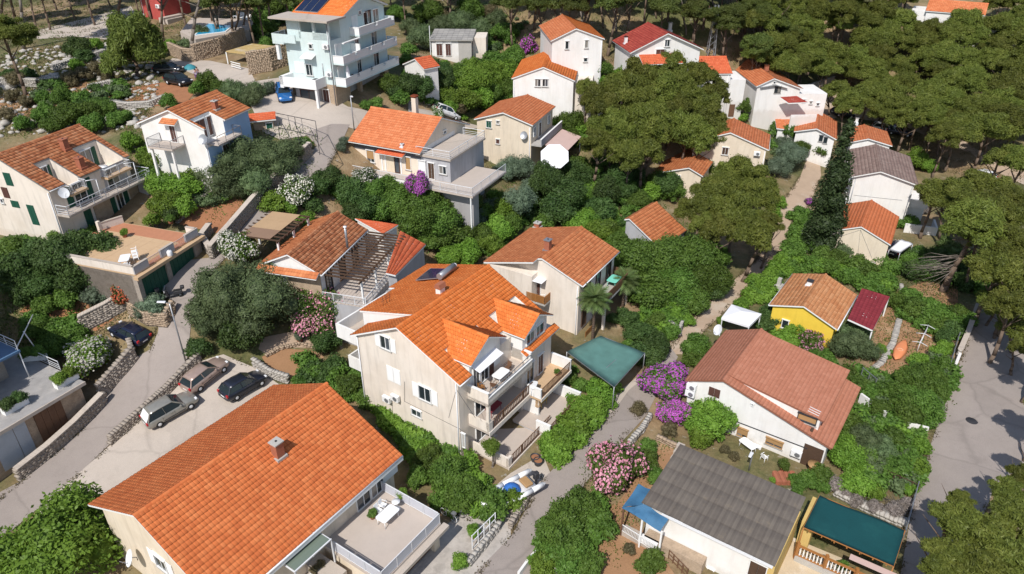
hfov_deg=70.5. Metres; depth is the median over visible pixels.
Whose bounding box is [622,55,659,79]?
pine tree
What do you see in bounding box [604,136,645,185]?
pine tree
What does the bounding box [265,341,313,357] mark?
stone wall
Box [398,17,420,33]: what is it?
shrub
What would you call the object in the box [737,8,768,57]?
pine tree
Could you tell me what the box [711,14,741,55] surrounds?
pine tree
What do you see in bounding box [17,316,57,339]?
shrub
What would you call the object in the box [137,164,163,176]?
shrub
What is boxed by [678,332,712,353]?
shrub
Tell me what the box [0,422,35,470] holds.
garage door
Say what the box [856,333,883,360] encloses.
shrub
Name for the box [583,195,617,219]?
shrub
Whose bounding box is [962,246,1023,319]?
pine tree
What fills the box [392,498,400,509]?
round table
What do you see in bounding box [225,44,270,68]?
straw roof carport
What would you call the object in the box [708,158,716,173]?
shrub
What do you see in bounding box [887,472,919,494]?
fence
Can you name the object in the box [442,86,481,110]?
shrub
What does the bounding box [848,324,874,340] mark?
shrub
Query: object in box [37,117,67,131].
shrub
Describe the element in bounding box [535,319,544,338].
window
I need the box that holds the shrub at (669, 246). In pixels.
[646,232,697,273]
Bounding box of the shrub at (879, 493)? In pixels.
[866,480,886,500]
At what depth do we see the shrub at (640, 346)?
68.81 m
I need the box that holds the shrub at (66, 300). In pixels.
[52,289,79,309]
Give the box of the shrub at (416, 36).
[405,23,431,49]
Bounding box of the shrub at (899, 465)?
[878,454,916,482]
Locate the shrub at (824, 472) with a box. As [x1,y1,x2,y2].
[808,462,834,482]
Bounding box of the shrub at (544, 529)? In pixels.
[531,508,591,562]
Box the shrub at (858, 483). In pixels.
[837,470,880,496]
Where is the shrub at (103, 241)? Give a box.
[80,230,122,251]
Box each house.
[0,123,205,307]
[0,314,86,480]
[88,382,448,573]
[136,90,252,190]
[140,0,190,24]
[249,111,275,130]
[256,210,425,345]
[268,0,398,108]
[335,263,580,469]
[348,94,505,229]
[402,55,439,104]
[429,26,487,62]
[474,94,580,176]
[483,220,627,336]
[511,52,602,127]
[539,14,604,83]
[612,22,703,114]
[620,442,805,573]
[624,201,686,241]
[654,148,712,198]
[685,324,860,466]
[692,118,770,175]
[698,56,745,119]
[736,59,826,140]
[768,273,889,347]
[775,114,836,167]
[831,199,898,264]
[843,144,937,235]
[844,117,892,161]
[912,0,988,48]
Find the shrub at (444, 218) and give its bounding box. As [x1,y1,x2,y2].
[424,198,463,235]
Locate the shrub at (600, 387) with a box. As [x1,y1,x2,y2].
[585,378,616,403]
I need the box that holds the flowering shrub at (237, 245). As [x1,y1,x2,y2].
[215,228,260,263]
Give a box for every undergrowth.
[0,3,740,555]
[0,3,992,573]
[0,4,977,391]
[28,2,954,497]
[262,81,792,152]
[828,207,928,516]
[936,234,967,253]
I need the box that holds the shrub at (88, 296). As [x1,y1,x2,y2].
[77,286,106,306]
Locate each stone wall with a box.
[0,75,59,87]
[12,391,107,481]
[49,49,105,71]
[77,297,125,330]
[86,79,115,89]
[93,345,138,396]
[106,352,201,445]
[111,95,161,108]
[125,300,175,327]
[125,337,135,355]
[166,42,196,61]
[175,191,210,223]
[190,28,246,60]
[198,222,214,258]
[207,141,313,258]
[245,44,287,74]
[250,356,289,383]
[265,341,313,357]
[466,520,501,566]
[508,495,530,529]
[627,412,652,445]
[655,433,677,448]
[669,320,683,336]
[805,76,835,87]
[833,489,907,527]
[869,318,901,367]
[956,303,978,356]
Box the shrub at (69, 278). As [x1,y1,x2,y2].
[53,254,92,292]
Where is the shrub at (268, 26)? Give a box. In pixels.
[256,20,279,34]
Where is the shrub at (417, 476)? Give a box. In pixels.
[404,464,430,491]
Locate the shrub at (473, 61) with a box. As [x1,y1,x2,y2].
[460,56,478,66]
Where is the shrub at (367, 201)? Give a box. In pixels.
[351,189,386,213]
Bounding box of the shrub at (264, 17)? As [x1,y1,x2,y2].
[250,8,272,25]
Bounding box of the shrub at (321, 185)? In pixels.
[311,172,331,196]
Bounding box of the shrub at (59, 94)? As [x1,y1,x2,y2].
[47,85,71,104]
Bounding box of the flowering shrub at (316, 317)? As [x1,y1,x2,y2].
[289,287,344,336]
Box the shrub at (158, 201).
[144,189,180,214]
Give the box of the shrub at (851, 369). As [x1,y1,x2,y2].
[841,363,858,380]
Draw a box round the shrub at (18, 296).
[7,282,33,306]
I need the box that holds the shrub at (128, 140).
[118,131,144,152]
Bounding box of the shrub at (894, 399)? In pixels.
[884,382,920,408]
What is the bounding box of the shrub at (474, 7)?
[453,0,484,19]
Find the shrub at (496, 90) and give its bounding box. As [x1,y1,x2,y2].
[487,83,503,99]
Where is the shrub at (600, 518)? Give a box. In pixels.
[584,506,617,541]
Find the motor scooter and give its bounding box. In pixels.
[163,285,183,298]
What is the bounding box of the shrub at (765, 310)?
[758,303,781,324]
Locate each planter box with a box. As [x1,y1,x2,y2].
[0,390,29,415]
[17,344,47,361]
[49,365,79,389]
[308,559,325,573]
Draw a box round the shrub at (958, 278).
[952,268,974,290]
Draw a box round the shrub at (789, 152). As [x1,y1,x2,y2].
[774,139,808,168]
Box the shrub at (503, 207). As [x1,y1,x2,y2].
[491,196,523,218]
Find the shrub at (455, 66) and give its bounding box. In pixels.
[450,62,467,78]
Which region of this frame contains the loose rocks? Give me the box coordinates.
[0,43,159,137]
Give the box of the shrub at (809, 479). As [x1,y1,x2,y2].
[794,469,821,490]
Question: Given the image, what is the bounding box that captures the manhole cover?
[966,417,977,423]
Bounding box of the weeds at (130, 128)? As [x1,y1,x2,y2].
[0,0,956,566]
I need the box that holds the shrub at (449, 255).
[434,245,462,263]
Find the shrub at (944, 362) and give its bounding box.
[931,356,956,371]
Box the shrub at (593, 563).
[576,549,606,573]
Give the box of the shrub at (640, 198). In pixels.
[625,190,650,208]
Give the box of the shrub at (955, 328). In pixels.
[939,319,966,342]
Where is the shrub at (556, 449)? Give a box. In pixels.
[543,444,562,462]
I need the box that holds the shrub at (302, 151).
[277,135,305,160]
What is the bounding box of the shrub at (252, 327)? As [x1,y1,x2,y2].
[218,310,273,338]
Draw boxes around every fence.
[471,512,495,549]
[668,550,687,573]
[861,367,876,381]
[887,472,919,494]
[902,481,919,541]
[950,332,960,364]
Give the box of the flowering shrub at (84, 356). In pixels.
[62,334,113,378]
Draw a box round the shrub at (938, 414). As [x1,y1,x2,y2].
[921,400,946,429]
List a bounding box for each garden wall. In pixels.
[517,550,535,573]
[858,393,928,430]
[955,353,961,363]
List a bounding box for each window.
[150,550,168,573]
[221,141,230,154]
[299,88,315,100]
[304,63,313,76]
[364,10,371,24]
[365,149,375,163]
[378,333,391,352]
[404,156,411,170]
[410,406,422,419]
[417,383,432,404]
[438,165,447,175]
[460,431,465,448]
[485,120,491,128]
[525,327,535,347]
[533,126,535,137]
[534,78,540,86]
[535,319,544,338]
[542,78,548,86]
[564,40,568,49]
[584,39,588,48]
[655,48,665,53]
[664,39,670,47]
[721,146,729,155]
[735,426,748,437]
[747,558,768,573]
[764,435,783,450]
[773,86,780,93]
[780,318,789,328]
[797,411,817,427]
[818,134,823,141]
[822,136,828,143]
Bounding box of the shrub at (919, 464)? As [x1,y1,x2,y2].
[908,457,932,480]
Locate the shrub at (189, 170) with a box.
[173,168,194,179]
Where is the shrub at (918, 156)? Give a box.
[906,145,930,168]
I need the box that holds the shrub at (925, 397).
[895,384,944,415]
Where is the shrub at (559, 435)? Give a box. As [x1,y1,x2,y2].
[552,426,575,450]
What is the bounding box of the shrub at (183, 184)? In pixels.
[151,172,203,195]
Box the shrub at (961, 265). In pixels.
[943,250,967,270]
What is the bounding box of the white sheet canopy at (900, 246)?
[887,239,912,258]
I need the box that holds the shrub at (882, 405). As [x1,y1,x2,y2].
[869,397,892,414]
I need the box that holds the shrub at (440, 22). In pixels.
[428,13,454,32]
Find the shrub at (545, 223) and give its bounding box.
[531,213,554,226]
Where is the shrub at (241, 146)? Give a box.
[211,134,278,176]
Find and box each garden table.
[118,254,131,262]
[376,504,398,529]
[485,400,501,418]
[492,367,509,385]
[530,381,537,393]
[607,274,620,284]
[739,437,757,452]
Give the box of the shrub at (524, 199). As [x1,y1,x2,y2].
[502,185,538,215]
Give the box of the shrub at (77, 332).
[60,325,91,342]
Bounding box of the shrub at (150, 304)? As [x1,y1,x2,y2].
[135,292,165,316]
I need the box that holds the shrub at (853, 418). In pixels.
[842,411,871,431]
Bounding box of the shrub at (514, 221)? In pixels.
[500,212,522,232]
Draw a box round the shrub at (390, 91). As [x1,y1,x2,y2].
[385,81,405,95]
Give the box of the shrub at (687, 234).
[684,232,693,239]
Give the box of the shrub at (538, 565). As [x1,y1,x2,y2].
[529,550,555,573]
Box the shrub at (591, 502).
[566,484,601,514]
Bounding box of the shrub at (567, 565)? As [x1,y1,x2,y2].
[543,537,588,573]
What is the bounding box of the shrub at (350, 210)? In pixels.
[341,200,368,222]
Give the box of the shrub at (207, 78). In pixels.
[195,69,217,90]
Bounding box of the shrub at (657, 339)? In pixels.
[641,327,670,361]
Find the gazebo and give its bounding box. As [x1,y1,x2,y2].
[719,304,760,335]
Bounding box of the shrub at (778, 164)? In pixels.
[764,156,792,176]
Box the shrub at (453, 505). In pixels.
[441,488,471,518]
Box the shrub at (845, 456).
[827,440,868,472]
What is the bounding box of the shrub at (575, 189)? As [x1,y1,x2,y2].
[546,176,587,204]
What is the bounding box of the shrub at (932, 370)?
[911,362,949,388]
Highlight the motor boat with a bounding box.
[481,469,545,508]
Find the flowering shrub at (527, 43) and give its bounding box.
[519,34,538,54]
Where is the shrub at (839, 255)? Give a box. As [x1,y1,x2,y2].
[827,248,848,264]
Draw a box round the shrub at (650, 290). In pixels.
[627,270,678,309]
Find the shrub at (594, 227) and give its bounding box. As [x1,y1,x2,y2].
[585,217,621,240]
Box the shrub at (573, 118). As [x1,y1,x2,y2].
[553,109,584,129]
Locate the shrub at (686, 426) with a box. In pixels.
[683,416,692,434]
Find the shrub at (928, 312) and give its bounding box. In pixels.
[914,306,943,324]
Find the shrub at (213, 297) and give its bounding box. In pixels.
[181,257,252,329]
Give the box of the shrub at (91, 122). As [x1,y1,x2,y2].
[76,111,105,131]
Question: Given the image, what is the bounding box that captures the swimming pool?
[180,18,254,42]
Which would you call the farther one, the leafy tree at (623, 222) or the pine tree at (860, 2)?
the pine tree at (860, 2)
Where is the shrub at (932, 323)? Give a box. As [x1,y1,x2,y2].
[924,314,953,328]
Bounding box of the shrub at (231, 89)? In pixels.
[220,78,245,100]
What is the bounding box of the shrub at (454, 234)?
[433,224,466,248]
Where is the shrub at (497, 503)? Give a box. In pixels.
[477,484,508,524]
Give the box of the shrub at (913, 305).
[898,296,927,319]
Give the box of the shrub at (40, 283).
[20,268,57,297]
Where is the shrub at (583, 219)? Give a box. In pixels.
[560,209,594,229]
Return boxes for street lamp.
[157,301,185,361]
[350,96,354,130]
[748,451,753,470]
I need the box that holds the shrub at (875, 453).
[858,445,878,461]
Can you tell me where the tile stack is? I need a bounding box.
[772,471,795,484]
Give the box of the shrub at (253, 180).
[237,164,275,195]
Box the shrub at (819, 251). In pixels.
[811,244,830,258]
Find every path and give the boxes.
[37,6,133,39]
[259,332,311,352]
[408,97,476,128]
[670,161,820,353]
[823,96,1023,183]
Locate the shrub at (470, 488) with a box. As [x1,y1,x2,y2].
[446,470,486,503]
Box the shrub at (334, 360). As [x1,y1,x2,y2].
[323,351,350,374]
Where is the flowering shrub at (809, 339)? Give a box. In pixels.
[797,329,824,350]
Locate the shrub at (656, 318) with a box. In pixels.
[644,311,665,325]
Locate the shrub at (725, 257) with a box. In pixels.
[718,247,732,264]
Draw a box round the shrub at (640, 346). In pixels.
[629,341,648,365]
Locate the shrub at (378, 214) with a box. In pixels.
[366,196,396,221]
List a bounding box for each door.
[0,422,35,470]
[33,401,67,440]
[39,165,48,173]
[69,179,88,204]
[78,147,93,162]
[103,165,120,188]
[115,192,125,209]
[142,265,168,295]
[168,126,178,142]
[169,247,194,275]
[193,117,208,136]
[205,114,213,135]
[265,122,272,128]
[322,88,330,102]
[324,270,333,291]
[338,257,346,278]
[351,245,358,264]
[356,59,362,70]
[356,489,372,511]
[362,11,368,24]
[369,477,384,499]
[370,31,377,44]
[372,7,378,24]
[373,52,379,65]
[394,157,399,172]
[417,159,425,176]
[427,162,434,179]
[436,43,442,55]
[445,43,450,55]
[472,368,480,386]
[474,402,485,416]
[475,429,486,441]
[480,366,488,383]
[526,359,534,386]
[537,283,540,295]
[537,351,544,375]
[538,121,541,137]
[581,306,587,327]
[595,270,601,285]
[605,261,611,280]
[728,104,734,116]
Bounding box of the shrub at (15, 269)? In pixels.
[0,249,36,289]
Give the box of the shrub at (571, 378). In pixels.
[562,371,578,385]
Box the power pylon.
[706,5,721,55]
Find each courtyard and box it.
[169,58,367,138]
[778,538,848,573]
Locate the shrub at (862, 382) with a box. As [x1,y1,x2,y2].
[847,373,870,391]
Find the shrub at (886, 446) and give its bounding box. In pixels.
[863,431,898,459]
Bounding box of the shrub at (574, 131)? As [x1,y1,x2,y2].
[568,126,579,140]
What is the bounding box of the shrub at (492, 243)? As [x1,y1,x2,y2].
[476,232,503,253]
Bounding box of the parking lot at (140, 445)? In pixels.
[40,354,277,511]
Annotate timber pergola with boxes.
[240,211,309,249]
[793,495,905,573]
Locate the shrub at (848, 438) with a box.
[836,431,856,448]
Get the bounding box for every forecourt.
[498,455,549,524]
[605,378,638,417]
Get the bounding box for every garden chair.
[373,503,382,513]
[378,498,387,507]
[477,382,484,388]
[490,381,496,388]
[504,361,511,373]
[760,452,768,461]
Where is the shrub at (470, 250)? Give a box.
[453,234,481,263]
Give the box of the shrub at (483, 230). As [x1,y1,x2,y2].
[475,223,495,241]
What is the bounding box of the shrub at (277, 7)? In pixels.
[260,0,286,14]
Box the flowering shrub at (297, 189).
[274,173,314,205]
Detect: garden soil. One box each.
[20,297,117,330]
[179,196,243,232]
[262,349,323,378]
[595,504,673,573]
[615,443,673,506]
[872,305,938,373]
[898,281,957,304]
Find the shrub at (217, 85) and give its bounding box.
[208,79,224,91]
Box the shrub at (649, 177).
[646,169,677,184]
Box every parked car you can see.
[107,320,151,346]
[139,391,198,428]
[151,62,184,73]
[162,71,192,86]
[178,356,228,392]
[217,369,267,401]
[275,81,292,101]
[432,102,460,119]
[830,107,854,117]
[871,121,892,134]
[886,124,912,136]
[887,239,902,256]
[980,169,997,176]
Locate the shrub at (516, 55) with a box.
[505,46,524,65]
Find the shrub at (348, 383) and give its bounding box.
[334,373,362,397]
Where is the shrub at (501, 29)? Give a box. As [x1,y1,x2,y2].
[488,20,520,40]
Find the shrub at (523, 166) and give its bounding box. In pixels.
[503,153,535,177]
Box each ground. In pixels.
[0,0,1023,573]
[0,93,56,116]
[39,76,93,92]
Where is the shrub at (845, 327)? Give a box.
[835,320,853,334]
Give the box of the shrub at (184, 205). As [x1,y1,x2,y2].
[171,192,197,216]
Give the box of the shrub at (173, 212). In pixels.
[160,206,183,224]
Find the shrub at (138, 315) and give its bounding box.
[131,303,142,319]
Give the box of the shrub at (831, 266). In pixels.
[822,257,839,273]
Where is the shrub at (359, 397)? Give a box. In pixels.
[353,388,372,410]
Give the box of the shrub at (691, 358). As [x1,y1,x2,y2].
[680,349,704,366]
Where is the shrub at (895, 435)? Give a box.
[880,426,910,446]
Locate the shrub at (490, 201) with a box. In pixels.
[483,196,498,209]
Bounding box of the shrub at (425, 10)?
[412,0,444,22]
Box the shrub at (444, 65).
[439,62,451,70]
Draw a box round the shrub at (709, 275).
[690,262,735,295]
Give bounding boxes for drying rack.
[912,324,933,350]
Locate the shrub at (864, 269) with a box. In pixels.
[857,262,879,275]
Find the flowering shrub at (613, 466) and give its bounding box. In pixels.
[585,435,651,494]
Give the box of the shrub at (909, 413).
[894,400,926,427]
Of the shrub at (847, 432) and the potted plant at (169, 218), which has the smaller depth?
the shrub at (847, 432)
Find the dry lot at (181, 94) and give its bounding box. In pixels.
[109,82,192,105]
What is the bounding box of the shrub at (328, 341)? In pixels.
[310,328,342,353]
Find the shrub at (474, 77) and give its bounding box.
[451,63,493,91]
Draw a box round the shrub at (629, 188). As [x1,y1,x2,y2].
[616,179,637,198]
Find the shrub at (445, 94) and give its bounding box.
[439,85,461,101]
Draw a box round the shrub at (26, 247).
[19,235,45,259]
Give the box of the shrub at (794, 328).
[785,324,806,334]
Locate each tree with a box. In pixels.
[0,0,3,13]
[0,12,41,94]
[0,476,124,573]
[9,0,15,22]
[19,0,25,48]
[30,0,36,26]
[41,0,50,29]
[68,0,75,18]
[86,0,95,24]
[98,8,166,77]
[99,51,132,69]
[117,0,120,13]
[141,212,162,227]
[145,0,151,18]
[157,0,167,41]
[178,0,199,47]
[179,0,186,24]
[197,0,232,28]
[209,6,216,28]
[215,0,237,31]
[224,0,264,43]
[234,0,241,29]
[241,0,274,36]
[267,3,271,21]
[281,0,302,8]
[364,177,388,196]
[379,174,398,190]
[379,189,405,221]
[383,182,411,200]
[397,72,422,100]
[402,0,406,32]
[413,74,434,103]
[423,189,444,203]
[438,69,455,87]
[442,196,453,207]
[443,0,456,12]
[479,193,483,208]
[480,437,500,467]
[489,0,531,46]
[524,0,561,31]
[533,8,537,29]
[558,0,590,17]
[575,76,596,123]
[577,81,620,115]
[577,282,612,339]
[578,127,618,181]
[583,0,595,22]
[584,105,637,166]
[592,0,630,56]
[597,60,614,75]
[597,219,619,233]
[600,7,603,28]
[601,70,623,104]
[604,72,657,106]
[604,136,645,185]
[608,228,629,241]
[612,266,640,306]
[618,215,627,227]
[619,98,654,123]
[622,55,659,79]
[625,0,642,32]
[627,96,673,169]
[635,135,665,189]
[636,62,668,91]
[643,0,646,23]
[647,0,681,27]
[649,67,682,101]
[658,48,688,71]
[665,92,692,152]
[667,107,716,158]
[669,67,696,93]
[672,194,714,234]
[676,82,722,113]
[679,0,709,41]
[680,0,721,42]
[681,0,686,34]
[683,125,719,157]
[687,58,719,86]
[687,211,712,235]
[689,170,739,202]
[693,99,727,125]
[697,211,734,248]
[701,77,732,104]
[708,188,767,252]
[710,120,728,141]
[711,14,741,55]
[711,160,743,175]
[716,154,769,191]
[718,1,746,55]
[729,213,778,281]
[735,99,751,120]
[737,0,764,36]
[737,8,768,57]
[738,32,774,69]
[740,44,775,68]
[740,174,781,212]
[741,0,761,33]
[747,0,781,30]
[748,1,773,59]
[752,28,784,64]
[759,209,785,268]
[761,5,787,31]
[764,16,790,73]
[766,49,802,73]
[769,0,791,31]
[775,11,811,32]
[776,24,810,42]
[778,6,788,28]
[779,24,803,82]
[779,31,798,72]
[782,0,806,14]
[782,124,797,137]
[784,51,811,77]
[794,0,808,7]
[794,42,827,84]
[795,140,811,162]
[797,33,835,76]
[798,12,826,37]
[801,117,857,254]
[804,2,828,20]
[805,58,844,87]
[808,0,841,15]
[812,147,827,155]
[818,41,850,84]
[821,79,850,116]
[825,14,854,40]
[827,0,860,42]
[828,9,862,42]
[830,0,862,30]
[832,88,865,135]
[843,62,867,82]
[848,24,896,46]
[848,42,872,86]
[850,79,889,124]
[853,56,890,104]
[854,6,883,25]
[860,0,898,18]
[862,73,900,120]
[865,94,904,129]
[867,42,898,58]
[870,18,901,39]
[880,82,913,129]
[883,53,918,73]
[883,106,925,151]
[886,7,918,54]
[889,0,918,8]
[894,28,918,56]
[894,70,922,95]
[903,93,939,150]
[904,194,1009,292]
[907,44,948,73]
[908,29,940,71]
[909,76,953,129]
[913,17,947,34]
[913,177,944,238]
[914,533,967,566]
[915,175,974,245]
[917,553,955,573]
[921,60,953,78]
[922,105,948,152]
[922,121,963,177]
[923,95,952,143]
[923,499,985,544]
[928,37,963,62]
[933,20,974,41]
[933,68,969,91]
[933,111,985,171]
[934,107,963,156]
[941,85,966,108]
[941,483,977,507]
[941,507,1018,560]
[943,7,984,43]
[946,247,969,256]
[946,539,1015,573]
[949,46,987,88]
[951,92,994,145]
[953,62,986,76]
[957,168,998,191]
[958,24,992,47]
[959,229,988,282]
[960,72,993,95]
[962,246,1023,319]
[968,111,1023,168]
[969,190,1016,254]
[971,92,1005,145]
[975,289,1007,325]
[976,33,1017,73]
[977,173,1021,191]
[979,47,1010,92]
[979,288,1023,363]
[980,85,1017,98]
[981,142,1014,175]
[981,309,1000,338]
[982,0,1015,13]
[982,103,1001,156]
[982,533,1023,573]
[983,13,1022,31]
[984,184,1023,207]
[984,221,1023,259]
[986,68,1023,96]
[986,493,1023,540]
[987,475,1023,498]
[990,25,1023,46]
[991,259,1023,336]
[991,311,1023,353]
[992,56,1023,73]
[992,284,1018,292]
[996,100,1023,143]
[998,6,1022,45]
[998,95,1023,140]
[999,144,1023,182]
[1003,460,1023,482]
[1004,204,1023,226]
[1006,337,1023,375]
[1008,46,1023,58]
[1010,4,1023,16]
[1010,14,1023,30]
[1012,0,1023,4]
[1012,337,1023,402]
[1016,91,1023,99]
[1017,34,1023,52]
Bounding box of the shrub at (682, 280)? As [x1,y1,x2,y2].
[652,264,701,309]
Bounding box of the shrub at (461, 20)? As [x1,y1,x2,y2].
[447,8,475,28]
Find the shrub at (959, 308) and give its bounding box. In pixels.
[946,303,969,319]
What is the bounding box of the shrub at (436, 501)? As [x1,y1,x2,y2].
[426,486,447,510]
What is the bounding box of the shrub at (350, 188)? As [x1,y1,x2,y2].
[333,174,366,208]
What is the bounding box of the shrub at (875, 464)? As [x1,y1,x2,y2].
[865,452,888,470]
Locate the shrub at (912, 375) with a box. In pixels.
[892,363,933,393]
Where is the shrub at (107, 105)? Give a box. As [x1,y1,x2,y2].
[89,96,117,113]
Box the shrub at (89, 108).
[73,100,104,116]
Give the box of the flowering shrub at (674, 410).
[655,398,691,425]
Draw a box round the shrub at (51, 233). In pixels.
[45,230,73,238]
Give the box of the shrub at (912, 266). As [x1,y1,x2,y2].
[899,259,926,280]
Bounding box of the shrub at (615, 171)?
[600,162,632,183]
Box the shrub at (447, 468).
[428,454,471,491]
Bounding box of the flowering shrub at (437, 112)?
[431,104,444,116]
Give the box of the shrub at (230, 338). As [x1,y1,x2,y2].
[215,317,273,350]
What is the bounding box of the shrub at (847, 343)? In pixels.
[826,329,871,357]
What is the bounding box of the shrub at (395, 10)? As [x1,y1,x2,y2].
[385,4,407,19]
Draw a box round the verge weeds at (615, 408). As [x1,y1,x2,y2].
[1,144,991,573]
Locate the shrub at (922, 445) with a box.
[912,434,934,454]
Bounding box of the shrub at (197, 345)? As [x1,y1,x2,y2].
[182,337,213,356]
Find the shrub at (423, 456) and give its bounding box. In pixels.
[409,442,443,469]
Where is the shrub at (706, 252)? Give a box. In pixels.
[675,233,722,269]
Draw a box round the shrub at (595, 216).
[591,214,601,221]
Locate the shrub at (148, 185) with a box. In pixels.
[141,171,173,192]
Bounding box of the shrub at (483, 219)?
[479,207,487,223]
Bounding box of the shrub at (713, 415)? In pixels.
[685,397,739,441]
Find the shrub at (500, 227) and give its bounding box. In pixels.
[485,212,514,239]
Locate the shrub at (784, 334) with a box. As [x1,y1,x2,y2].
[770,327,797,341]
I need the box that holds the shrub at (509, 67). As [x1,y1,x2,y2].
[491,58,518,78]
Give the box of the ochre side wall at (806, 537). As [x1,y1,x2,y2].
[795,497,817,547]
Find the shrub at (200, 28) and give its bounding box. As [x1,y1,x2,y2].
[191,23,209,32]
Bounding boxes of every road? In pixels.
[0,124,349,536]
[475,348,677,573]
[901,309,1023,573]
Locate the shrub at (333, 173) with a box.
[312,163,343,187]
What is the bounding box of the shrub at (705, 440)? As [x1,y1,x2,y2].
[688,425,715,450]
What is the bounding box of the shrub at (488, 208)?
[480,203,494,218]
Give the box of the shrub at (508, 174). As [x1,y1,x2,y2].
[490,158,513,179]
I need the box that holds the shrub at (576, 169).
[559,160,593,183]
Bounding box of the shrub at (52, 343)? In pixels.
[39,329,70,359]
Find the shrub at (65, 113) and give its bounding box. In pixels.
[47,100,83,125]
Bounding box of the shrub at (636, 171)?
[630,166,645,181]
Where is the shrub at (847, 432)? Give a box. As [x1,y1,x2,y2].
[841,428,856,437]
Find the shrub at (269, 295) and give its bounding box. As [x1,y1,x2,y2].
[208,258,308,323]
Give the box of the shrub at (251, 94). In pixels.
[238,82,264,107]
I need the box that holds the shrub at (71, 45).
[60,35,91,56]
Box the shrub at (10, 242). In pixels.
[0,233,28,256]
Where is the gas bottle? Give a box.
[166,249,172,256]
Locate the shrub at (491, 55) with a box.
[479,50,512,62]
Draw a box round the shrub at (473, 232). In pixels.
[459,223,477,243]
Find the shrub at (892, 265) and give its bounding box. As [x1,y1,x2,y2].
[879,258,903,274]
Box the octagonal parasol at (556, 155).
[541,144,568,169]
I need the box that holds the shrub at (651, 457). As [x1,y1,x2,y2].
[641,448,659,470]
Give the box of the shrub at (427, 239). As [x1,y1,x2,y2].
[408,227,443,249]
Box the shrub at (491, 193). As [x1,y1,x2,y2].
[486,189,505,199]
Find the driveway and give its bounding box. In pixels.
[408,514,510,573]
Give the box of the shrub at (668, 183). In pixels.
[652,171,683,193]
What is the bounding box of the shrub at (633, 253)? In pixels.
[608,235,671,280]
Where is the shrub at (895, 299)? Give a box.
[887,289,906,307]
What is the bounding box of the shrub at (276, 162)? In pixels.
[244,139,302,176]
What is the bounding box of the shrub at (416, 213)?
[391,194,447,235]
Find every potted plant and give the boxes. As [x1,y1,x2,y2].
[119,228,127,237]
[165,214,174,224]
[293,333,304,341]
[366,507,377,519]
[396,487,407,499]
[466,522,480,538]
[554,368,560,374]
[566,395,574,402]
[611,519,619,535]
[716,316,725,326]
[777,457,790,471]
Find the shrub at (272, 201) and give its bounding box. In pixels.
[257,189,285,211]
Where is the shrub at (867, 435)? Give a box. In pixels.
[849,423,882,452]
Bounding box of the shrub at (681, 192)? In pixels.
[659,181,687,201]
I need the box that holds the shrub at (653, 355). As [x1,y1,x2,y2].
[642,346,662,366]
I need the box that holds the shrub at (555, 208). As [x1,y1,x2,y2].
[538,190,578,224]
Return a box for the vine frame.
[275,113,319,154]
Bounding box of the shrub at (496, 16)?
[486,8,507,25]
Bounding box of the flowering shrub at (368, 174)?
[351,166,377,181]
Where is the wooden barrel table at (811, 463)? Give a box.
[808,459,820,469]
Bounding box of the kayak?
[892,339,907,359]
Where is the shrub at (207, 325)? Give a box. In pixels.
[193,311,225,337]
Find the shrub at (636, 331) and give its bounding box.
[621,319,655,341]
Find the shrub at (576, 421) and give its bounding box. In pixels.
[557,408,591,439]
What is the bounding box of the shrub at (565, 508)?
[544,489,588,533]
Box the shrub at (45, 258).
[28,229,91,277]
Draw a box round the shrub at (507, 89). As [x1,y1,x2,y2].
[498,77,512,97]
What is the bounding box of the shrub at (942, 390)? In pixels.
[928,376,949,402]
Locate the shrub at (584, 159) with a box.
[561,155,594,169]
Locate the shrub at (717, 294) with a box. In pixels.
[708,280,730,299]
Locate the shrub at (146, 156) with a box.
[138,148,160,167]
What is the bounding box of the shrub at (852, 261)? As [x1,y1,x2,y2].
[843,253,872,268]
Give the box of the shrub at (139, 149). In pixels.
[133,145,146,159]
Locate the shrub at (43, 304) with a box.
[29,294,61,314]
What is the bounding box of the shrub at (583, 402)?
[567,392,606,419]
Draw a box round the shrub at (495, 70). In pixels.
[477,58,509,84]
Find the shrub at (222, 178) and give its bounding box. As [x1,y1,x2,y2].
[189,155,243,198]
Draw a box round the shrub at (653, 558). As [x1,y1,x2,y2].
[632,546,667,573]
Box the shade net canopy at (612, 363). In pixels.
[566,336,644,410]
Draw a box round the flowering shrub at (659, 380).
[635,360,688,400]
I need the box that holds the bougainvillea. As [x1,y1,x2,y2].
[403,170,430,198]
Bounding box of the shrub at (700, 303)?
[683,285,711,315]
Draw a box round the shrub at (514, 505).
[505,487,526,511]
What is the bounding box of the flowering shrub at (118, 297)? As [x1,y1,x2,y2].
[109,285,128,306]
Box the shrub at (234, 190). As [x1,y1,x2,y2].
[223,182,246,200]
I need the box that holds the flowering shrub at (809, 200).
[804,197,813,204]
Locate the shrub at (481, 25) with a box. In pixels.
[469,16,493,35]
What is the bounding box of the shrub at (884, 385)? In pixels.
[873,379,898,397]
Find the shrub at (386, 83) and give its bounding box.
[377,72,400,91]
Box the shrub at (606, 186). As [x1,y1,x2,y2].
[590,174,620,203]
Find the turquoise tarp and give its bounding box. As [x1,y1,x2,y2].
[184,64,195,69]
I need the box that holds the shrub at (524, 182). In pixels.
[518,177,544,195]
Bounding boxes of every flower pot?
[530,453,539,462]
[533,456,542,466]
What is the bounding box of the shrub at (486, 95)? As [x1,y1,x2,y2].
[471,84,493,107]
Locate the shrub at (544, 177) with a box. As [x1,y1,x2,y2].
[526,160,564,194]
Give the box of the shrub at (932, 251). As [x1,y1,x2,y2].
[925,246,948,265]
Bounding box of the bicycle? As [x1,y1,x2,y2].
[440,507,456,522]
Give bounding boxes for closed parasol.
[346,66,349,76]
[535,400,539,415]

